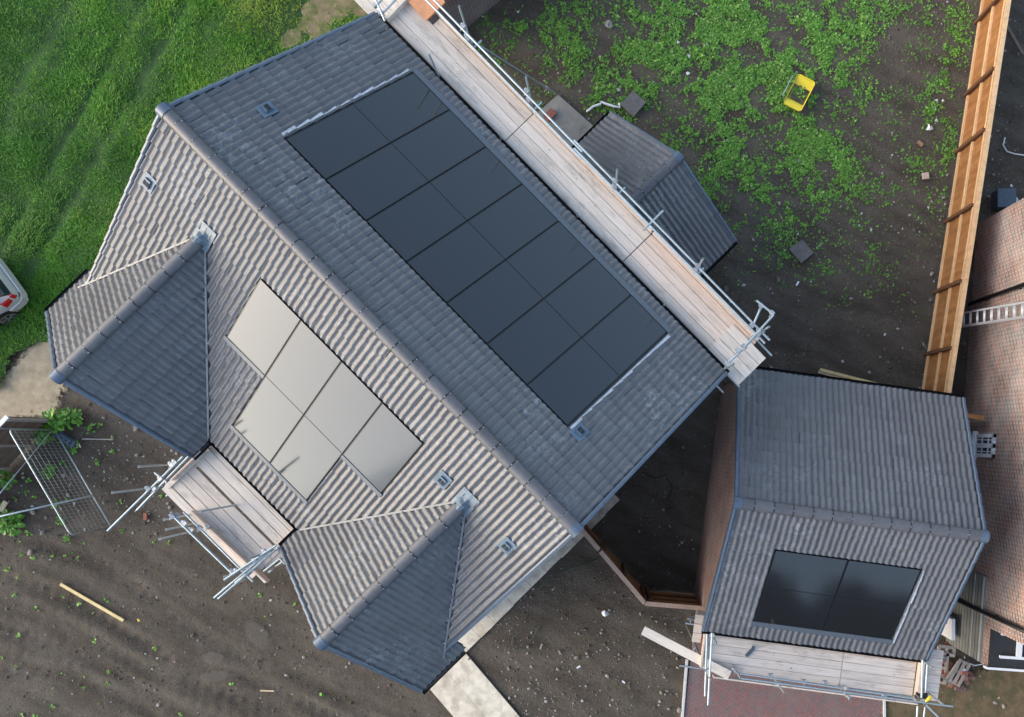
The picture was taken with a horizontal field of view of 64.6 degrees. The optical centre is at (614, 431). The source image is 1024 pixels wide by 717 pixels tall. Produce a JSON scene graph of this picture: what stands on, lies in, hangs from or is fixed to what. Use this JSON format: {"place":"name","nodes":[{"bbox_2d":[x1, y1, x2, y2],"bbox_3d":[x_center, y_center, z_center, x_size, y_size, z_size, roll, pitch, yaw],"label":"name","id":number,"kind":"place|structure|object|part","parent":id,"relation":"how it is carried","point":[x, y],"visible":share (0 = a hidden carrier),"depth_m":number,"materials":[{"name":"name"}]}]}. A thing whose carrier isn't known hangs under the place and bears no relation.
{"place":"outdoors","nodes":[
{"label":"outdoors","id":0,"kind":"place"},
{"bbox_2d":[0,339,66,419],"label":"sandy track","id":1,"kind":"structure","parent":0,"point":[28,386],"depth_m":23.07,"materials":[{"name":"beige sand"}]},
{"bbox_2d":[41,407,70,433],"bbox_3d":[-16.054,-0.322,22.932,0.869,0.374,0.732,39,89,-1],"label":"weed plant","id":2,"kind":"object","parent":1,"relation":"on","point":[59,422],"visible":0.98,"depth_m":22.84,"materials":[{"name":"green plant"}]},
{"bbox_2d":[0,0,366,388],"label":"grass field","id":3,"kind":"structure","parent":0,"point":[146,71],"depth_m":23.07,"materials":[{"name":"green plant"}]},
{"bbox_2d":[0,258,28,324],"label":"parked car","id":4,"kind":"object","parent":3,"relation":"on","point":[14,299],"visible":1,"depth_m":22.50,"materials":[{"name":"silver metal"}]},
{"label":"windows","id":5,"kind":"part","parent":4,"relation":"part of","materials":[{"name":"black glass"}]},
{"bbox_2d":[279,0,397,47],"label":"worn sandy ground","id":6,"kind":"structure","parent":0,"point":[321,9],"depth_m":23.29,"materials":[{"name":"beige sand"}]},
{"bbox_2d":[0,0,1023,716],"bbox_3d":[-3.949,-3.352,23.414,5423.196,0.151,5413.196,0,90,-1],"label":"ground","id":7,"kind":"structure","parent":0,"point":[200,694],"depth_m":23.43,"materials":[{"name":"soil"}]},
{"bbox_2d":[0,500,7,511],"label":"timber batten","id":8,"kind":"object","parent":7,"relation":"on","point":[4,504],"visible":1,"depth_m":22.98,"materials":[{"name":"beige wood"}]},
{"bbox_2d":[0,470,17,489],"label":"weed plant","id":9,"kind":"object","parent":7,"relation":"on","point":[3,482],"visible":0.94,"depth_m":22.89,"materials":[{"name":"green plant"}]},
{"bbox_2d":[0,509,25,536],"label":"weed plant","id":10,"kind":"object","parent":7,"relation":"on","point":[8,521],"visible":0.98,"depth_m":22.93,"materials":[{"name":"green plant"}]},
{"bbox_2d":[0,415,49,474],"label":"old fence","id":11,"kind":"object","parent":7,"relation":"on","point":[10,451],"visible":0.94,"depth_m":22.37,"materials":[{"name":"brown wood"}]},
{"bbox_2d":[0,428,42,429],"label":"fence panel","id":12,"kind":"object","parent":11,"relation":"attached to","point":[20,428],"visible":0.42,"depth_m":21.99,"materials":[{"name":"grey metal"}]},
{"bbox_2d":[30,424,54,444],"bbox_3d":[-16.382,0.079,22.953,0.701,0.315,0.653,0,90,-1],"label":"weed plant","id":13,"kind":"object","parent":7,"relation":"on","point":[41,436],"visible":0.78,"depth_m":22.88,"materials":[{"name":"green plant"}]},
{"bbox_2d":[41,464,58,479],"bbox_3d":[-16.273,1.150,23.025,0.406,0.162,0.485,27,89,-1],"label":"weed plant","id":14,"kind":"object","parent":7,"relation":"on","point":[51,470],"visible":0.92,"depth_m":23.00,"materials":[{"name":"green plant"}]},
{"bbox_2d":[55,514,65,524],"bbox_3d":[-15.969,2.548,23.050,0.301,0.104,0.327,0,90,-1],"label":"weed plant","id":15,"kind":"object","parent":7,"relation":"on","point":[58,519],"visible":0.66,"depth_m":23.03,"materials":[{"name":"green plant"}]},
{"bbox_2d":[53,430,78,448],"bbox_3d":[-15.801,0.223,23.012,0.640,0.177,0.220,35,89,-1],"label":"fence foot","id":16,"kind":"object","parent":7,"relation":"on","point":[68,440],"visible":0.99,"depth_m":22.96},
{"bbox_2d":[10,429,113,534],"bbox_3d":[-15.208,1.351,22.059,0.084,1.972,3.294,-30,90,-1],"label":"fence panel","id":17,"kind":"object","parent":16,"relation":"on","point":[43,488],"visible":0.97,"depth_m":21.91,"materials":[{"name":"silver metal"}]},
{"bbox_2d":[0,432,50,493],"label":"prop tube","id":18,"kind":"object","parent":17,"relation":"attached to","point":[24,463],"visible":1,"depth_m":22.39,"materials":[{"name":"silver metal"}]},
{"bbox_2d":[0,495,92,516],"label":"prop tube","id":19,"kind":"object","parent":17,"relation":"attached to","point":[45,506],"visible":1,"depth_m":22.23,"materials":[{"name":"silver metal"}]},
{"bbox_2d":[62,535,70,543],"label":"weed plant","id":20,"kind":"object","parent":7,"relation":"on","point":[66,537],"visible":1,"depth_m":23.03,"materials":[{"name":"green plant"}]},
{"bbox_2d":[61,407,82,429],"bbox_3d":[-15.580,-0.391,22.989,0.643,0.280,0.613,41,89,-1],"label":"weed plant","id":21,"kind":"object","parent":7,"relation":"on","point":[74,417],"visible":1,"depth_m":22.95,"materials":[{"name":"green plant"}]},
{"bbox_2d":[65,440,78,453],"bbox_3d":[-15.592,0.453,23.038,0.390,0.171,0.447,0,90,-1],"label":"weed plant","id":22,"kind":"object","parent":7,"relation":"on","point":[73,451],"visible":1,"depth_m":23.02,"materials":[{"name":"green plant"}]},
{"bbox_2d":[84,423,94,433],"bbox_3d":[-15.122,-0.077,23.077,0.325,0.116,0.277,-15,90,-1],"label":"weed plant","id":23,"kind":"object","parent":7,"relation":"on","point":[89,426],"visible":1,"depth_m":23.06,"materials":[{"name":"green plant"}]},
{"bbox_2d":[59,583,123,621],"bbox_3d":[-15.068,4.928,23.055,2.086,0.040,0.085,30,89,-1],"label":"timber batten","id":24,"kind":"object","parent":7,"relation":"on","point":[92,602],"visible":1,"depth_m":23.04,"materials":[{"name":"yellow wood"}]},
{"bbox_2d":[82,438,113,439],"bbox_3d":[-14.916,0.231,23.087,0.884,0.040,0.035,1,90,-1],"label":"wooden stick","id":25,"kind":"object","parent":7,"relation":"on","point":[95,439],"visible":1,"depth_m":23.07,"materials":[{"name":"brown wood"}]},
{"bbox_2d":[143,513,147,519],"bbox_3d":[-13.553,2.461,23.099,0.090,0.066,0.200,0,90,-1],"label":"loose brick","id":26,"kind":"object","parent":7,"relation":"on","point":[145,516],"visible":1,"depth_m":23.07,"materials":[{"name":"red brick"}]},
{"bbox_2d":[0,423,323,716],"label":"seedlings","id":27,"kind":"object","parent":7,"relation":"on","point":[65,555],"visible":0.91,"depth_m":23.08,"materials":[{"name":"green plant"}]},
{"bbox_2d":[106,446,292,599],"bbox_3d":[-9.007,1.957,19.944,3.461,6.550,2.654,35,89,-1],"label":"scaffold","id":28,"kind":"object","parent":7,"relation":"on","point":[238,540],"visible":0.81,"depth_m":18.30,"materials":[{"name":"beige wood"}]},
{"bbox_2d":[44,11,737,694],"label":"detached house","id":29,"kind":"structure","parent":7,"relation":"on","point":[400,339],"depth_m":16.46,"materials":[{"name":"grey tile"}]},
{"bbox_2d":[428,0,499,53],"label":"brick outbuilding","id":30,"kind":"structure","parent":7,"relation":"on","point":[473,11],"depth_m":22.66,"materials":[{"name":"brick"}]},
{"bbox_2d":[0,0,1023,716],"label":"earth clods","id":31,"kind":"object","parent":7,"relation":"on","point":[646,460],"visible":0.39,"depth_m":23.46,"materials":[{"name":"brown soil"}]},
{"bbox_2d":[512,614,542,648],"bbox_3d":[-2.556,5.835,23.289,0.526,0.021,1.210,35,89,-1],"label":"hose loop","id":32,"kind":"object","parent":7,"relation":"on","point":[522,630],"visible":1,"depth_m":23.28,"materials":[{"name":"rubber"}]},
{"bbox_2d":[355,0,774,392],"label":"scaffold","id":33,"kind":"object","parent":7,"relation":"on","point":[728,341],"visible":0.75,"depth_m":18.25,"materials":[{"name":"grey wood"}]},
{"bbox_2d":[407,0,444,20],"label":"orange board","id":34,"kind":"object","parent":33,"relation":"on","point":[425,10],"visible":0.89,"depth_m":18.11,"materials":[{"name":"orange wood"}]},
{"bbox_2d":[538,95,592,149],"bbox_3d":[-1.541,-9.017,23.422,1.552,0.040,1.096,41,89,-1],"label":"concrete pad","id":35,"kind":"object","parent":7,"relation":"on","point":[571,122],"visible":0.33,"depth_m":23.41,"materials":[{"name":"grey concrete"}]},
{"bbox_2d":[543,108,556,121],"bbox_3d":[-1.893,-9.225,23.337,0.320,0.100,0.220,-44,91,-1],"label":"red brick","id":36,"kind":"object","parent":35,"relation":"on","point":[551,113],"visible":1,"depth_m":23.29,"materials":[{"name":"red brick"}]},
{"bbox_2d":[537,557,599,589],"bbox_3d":[-1.381,4.085,23.323,2.053,0.021,0.179,-27,90,-1],"label":"garden hose","id":37,"kind":"object","parent":7,"relation":"on","point":[562,571],"visible":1,"depth_m":23.31,"materials":[{"name":"rubber"}]},
{"bbox_2d":[581,525,600,550],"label":"garden gate","id":38,"kind":"structure","parent":7,"relation":"on","point":[590,536],"depth_m":21.55,"materials":[{"name":"brown wood"}]},
{"bbox_2d":[586,101,620,111],"bbox_3d":[-0.352,-9.527,23.408,1.023,0.061,0.291,-7,90,-1],"label":"plastic pipe","id":39,"kind":"object","parent":7,"relation":"on","point":[599,104],"visible":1,"depth_m":23.38,"materials":[{"name":"white plastic"}]},
{"bbox_2d":[602,610,608,616],"bbox_3d":[-0.289,5.310,23.305,0.186,0.078,0.180,-35,90,-1],"label":"paper scrap","id":40,"kind":"object","parent":7,"relation":"on","point":[604,612],"visible":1,"depth_m":23.31,"materials":[{"name":"white paper"}]},
{"bbox_2d":[620,91,645,116],"bbox_3d":[0.532,-9.588,23.426,0.529,0.100,0.555,42,89,-1],"label":"paving slab","id":41,"kind":"object","parent":7,"relation":"on","point":[633,103],"depth_m":23.38,"materials":[{"name":"grey concrete"}]},
{"bbox_2d":[599,540,704,610],"bbox_3d":[0.863,4.297,22.497,3.283,1.833,0.798,30,89,-1],"label":"garden fence","id":42,"kind":"object","parent":7,"relation":"on","point":[647,597],"visible":0.97,"depth_m":21.87,"materials":[{"name":"brown wood"}]},
{"bbox_2d":[642,472,674,509],"bbox_3d":[1.377,1.639,23.391,0.544,0.021,1.347,-31,90,-1],"label":"cable","id":43,"kind":"object","parent":7,"relation":"on","point":[668,481],"visible":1,"depth_m":23.38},
{"bbox_2d":[469,0,977,319],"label":"weeds","id":44,"kind":"object","parent":7,"relation":"on","point":[781,62],"visible":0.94,"depth_m":23.54,"materials":[{"name":"green plant"}]},
{"bbox_2d":[605,20,612,27],"bbox_3d":[-0.181,-11.927,23.405,0.228,0.076,0.257,0,90,-1],"label":"paper scrap","id":45,"kind":"object","parent":44,"relation":"on","point":[610,24],"visible":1,"depth_m":23.41,"materials":[{"name":"paper"}]},
{"bbox_2d":[684,610,882,716],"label":"block paved drive","id":46,"kind":"structure","parent":7,"relation":"on","point":[728,698],"depth_m":23.42,"materials":[{"name":"red brick"}]},
{"bbox_2d":[681,659,885,716],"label":"drive edging","id":47,"kind":"object","parent":46,"relation":"on","point":[684,694],"visible":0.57,"depth_m":23.33,"materials":[{"name":"concrete"}]},
{"bbox_2d":[680,610,952,716],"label":"scaffold","id":48,"kind":"object","parent":46,"relation":"on","point":[884,678],"visible":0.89,"depth_m":20.51,"materials":[{"name":"beige wood"}]},
{"bbox_2d":[641,626,731,679],"bbox_3d":[1.816,5.665,20.468,2.431,0.414,0.235,26,89,-1],"label":"loose plank","id":49,"kind":"object","parent":48,"relation":"on","point":[681,650],"visible":1,"depth_m":20.46,"materials":[{"name":"white wood"}]},
{"bbox_2d":[914,692,927,704],"bbox_3d":[7.694,6.697,20.069,0.351,0.338,0.320,0,90,-1],"label":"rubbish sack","id":50,"kind":"object","parent":48,"relation":"on","point":[917,695],"visible":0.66,"depth_m":20.01,"materials":[{"name":"white plastic"}]},
{"bbox_2d":[782,74,814,110],"bbox_3d":[5.308,-9.872,23.353,0.704,0.432,0.980,27,89,-1],"label":"garden cart","id":51,"kind":"object","parent":7,"relation":"on","point":[808,84],"visible":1,"depth_m":23.30,"materials":[{"name":"yellow plastic"}]},
{"bbox_2d":[794,85,806,103],"bbox_3d":[5.466,-9.864,23.387,0.342,0.223,0.494,-30,90,-1],"label":"weed plant","id":52,"kind":"object","parent":51,"relation":"in","point":[801,91],"visible":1,"depth_m":23.34,"materials":[{"name":"green plant"}]},
{"bbox_2d":[789,240,813,262],"bbox_3d":[5.477,-5.305,23.518,0.483,0.050,0.570,-41,90,-1],"label":"paving slab","id":53,"kind":"object","parent":7,"relation":"on","point":[801,251],"depth_m":23.49,"materials":[{"name":"grey concrete"}]},
{"bbox_2d":[818,370,848,378],"bbox_3d":[6.925,-1.497,23.487,1.971,0.040,0.090,15,89,-1],"label":"timber batten","id":54,"kind":"object","parent":7,"relation":"on","point":[824,373],"visible":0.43,"depth_m":23.46,"materials":[{"name":"beige wood"}]},
{"bbox_2d":[820,368,876,382],"bbox_3d":[6.914,-1.574,23.427,1.884,0.040,0.085,14,89,-1],"label":"timber batten","id":55,"kind":"object","parent":54,"relation":"on","point":[839,374],"visible":0.64,"depth_m":23.40,"materials":[{"name":"yellow wood"}]},
{"bbox_2d":[694,366,989,662],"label":"detached garage","id":56,"kind":"structure","parent":7,"relation":"on","point":[844,515],"depth_m":19.12,"materials":[{"name":"tile"}]},
{"bbox_2d":[922,172,928,179],"bbox_3d":[9.157,-7.526,23.588,0.181,0.080,0.181,-6,90,-1],"label":"pink block","id":57,"kind":"object","parent":7,"relation":"on","point":[925,175],"depth_m":23.55,"materials":[{"name":"pink stone"}]},
{"bbox_2d":[941,617,954,639],"bbox_3d":[9.555,5.611,23.052,0.100,0.900,0.600,0,90,-1],"label":"meter box","id":58,"kind":"object","parent":7,"relation":"on","point":[948,632],"visible":0.5,"depth_m":22.68,"materials":[{"name":"white plastic"}]},
{"bbox_2d":[922,0,1010,392],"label":"timber fence","id":59,"kind":"object","parent":7,"relation":"on","point":[972,149],"visible":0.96,"depth_m":22.57,"materials":[{"name":"brown wood"}]},
{"bbox_2d":[946,572,986,661],"bbox_3d":[9.860,5.053,22.512,0.067,2.100,2.280,4,90,-1],"label":"side door","id":60,"kind":"structure","parent":7,"relation":"on","point":[969,623],"depth_m":22.10,"materials":[{"name":"wood"}]},
{"bbox_2d":[968,414,984,419],"bbox_3d":[9.442,-0.436,22.672,1.231,1.833,0.120,8,89,-1],"label":"side fence","id":61,"kind":"object","parent":7,"relation":"on","point":[974,416],"visible":0.15,"depth_m":21.76,"materials":[{"name":"brown wood"}]},
{"bbox_2d":[946,198,1023,671],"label":"neighbour house","id":62,"kind":"structure","parent":7,"relation":"on","point":[987,614],"depth_m":21.45,"materials":[{"name":"orange brick"}]},
{"bbox_2d":[973,433,995,457],"bbox_3d":[10.236,0.398,22.113,0.180,1.070,0.707,4,90,-1],"label":"pallet","id":63,"kind":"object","parent":62,"relation":"in","point":[984,445],"depth_m":22.09,"materials":[{"name":"white plastic"}]},
{"bbox_2d":[961,301,1023,327],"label":"ladder","id":64,"kind":"object","parent":7,"relation":"on","point":[1014,317],"visible":0.88,"depth_m":21.47,"materials":[{"name":"metal"}]},
{"bbox_2d":[991,188,1015,209],"bbox_3d":[11.383,-6.783,23.449,0.540,0.433,0.540,0,90,-1],"label":"plastic box","id":65,"kind":"object","parent":7,"relation":"on","point":[1002,198],"visible":0.86,"depth_m":23.23,"materials":[{"name":"blue plastic"}]},
{"bbox_2d":[1002,137,1023,155],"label":"white cable","id":66,"kind":"object","parent":7,"relation":"on","point":[1008,151],"visible":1,"depth_m":23.64,"materials":[{"name":"plastic"}]},
{"bbox_2d":[1007,25,1023,54],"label":"timber batten","id":67,"kind":"object","parent":7,"relation":"on","point":[1015,40],"visible":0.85,"depth_m":23.62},
{"bbox_2d":[430,494,618,716],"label":"stone path","id":68,"kind":"structure","parent":0,"point":[463,686],"depth_m":23.26,"materials":[{"name":"stone"}]},
{"bbox_2d":[745,646,754,656],"bbox_3d":[3.464,5.629,20.465,0.097,0.070,0.332,38,89,-1],"label":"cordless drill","id":69,"kind":"object","parent":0,"point":[750,651],"visible":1,"depth_m":20.43,"materials":[{"name":"blue plastic"}]},
{"bbox_2d":[886,667,1023,716],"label":"mossy ground","id":70,"kind":"structure","parent":0,"point":[991,686],"depth_m":23.54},
{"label":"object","id":71,"kind":"object","parent":70,"relation":"on","visible":0},
{"bbox_2d":[954,686,961,690],"bbox_3d":[10.032,7.521,23.376,0.221,0.118,0.100,9,89,-1],"label":"brick","id":72,"kind":"object","parent":71,"relation":"on","point":[956,688],"visible":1,"depth_m":23.34,"materials":[{"name":"red brick"}]},
{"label":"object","id":73,"kind":"object","parent":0,"visible":0},
{"bbox_2d":[940,652,949,684],"bbox_3d":[9.477,6.887,23.329,0.430,0.097,0.950,6,90,-1],"label":"pallet","id":74,"kind":"object","parent":73,"relation":"on","point":[945,668],"visible":0.41,"depth_m":23.29,"materials":[{"name":"grey wood"}]},
{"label":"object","id":75,"kind":"object","parent":74,"relation":"on","visible":0},
{"bbox_2d":[944,660,958,680],"bbox_3d":[9.763,6.949,23.188,0.050,0.040,0.699,35,89,-1],"label":"timber batten","id":76,"kind":"object","parent":75,"relation":"on","point":[952,669],"visible":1,"depth_m":23.17,"materials":[{"name":"brown wood"}]},
{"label":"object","id":77,"kind":"object","parent":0,"visible":0},
{"bbox_2d":[948,658,970,686],"bbox_3d":[10.035,7.036,23.339,0.390,0.097,0.755,28,89,-1],"label":"pallet","id":78,"kind":"object","parent":77,"relation":"on","point":[964,663],"visible":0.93,"depth_m":23.29,"materials":[{"name":"grey wood"}]},
{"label":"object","id":79,"kind":"object","parent":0,"visible":0},
{"bbox_2d":[937,644,955,656],"bbox_3d":[9.669,6.393,23.336,0.530,0.097,0.310,8,89,-1],"label":"pallet","id":80,"kind":"object","parent":79,"relation":"on","point":[946,647],"visible":0.8,"depth_m":23.29,"materials":[{"name":"grey wood"}]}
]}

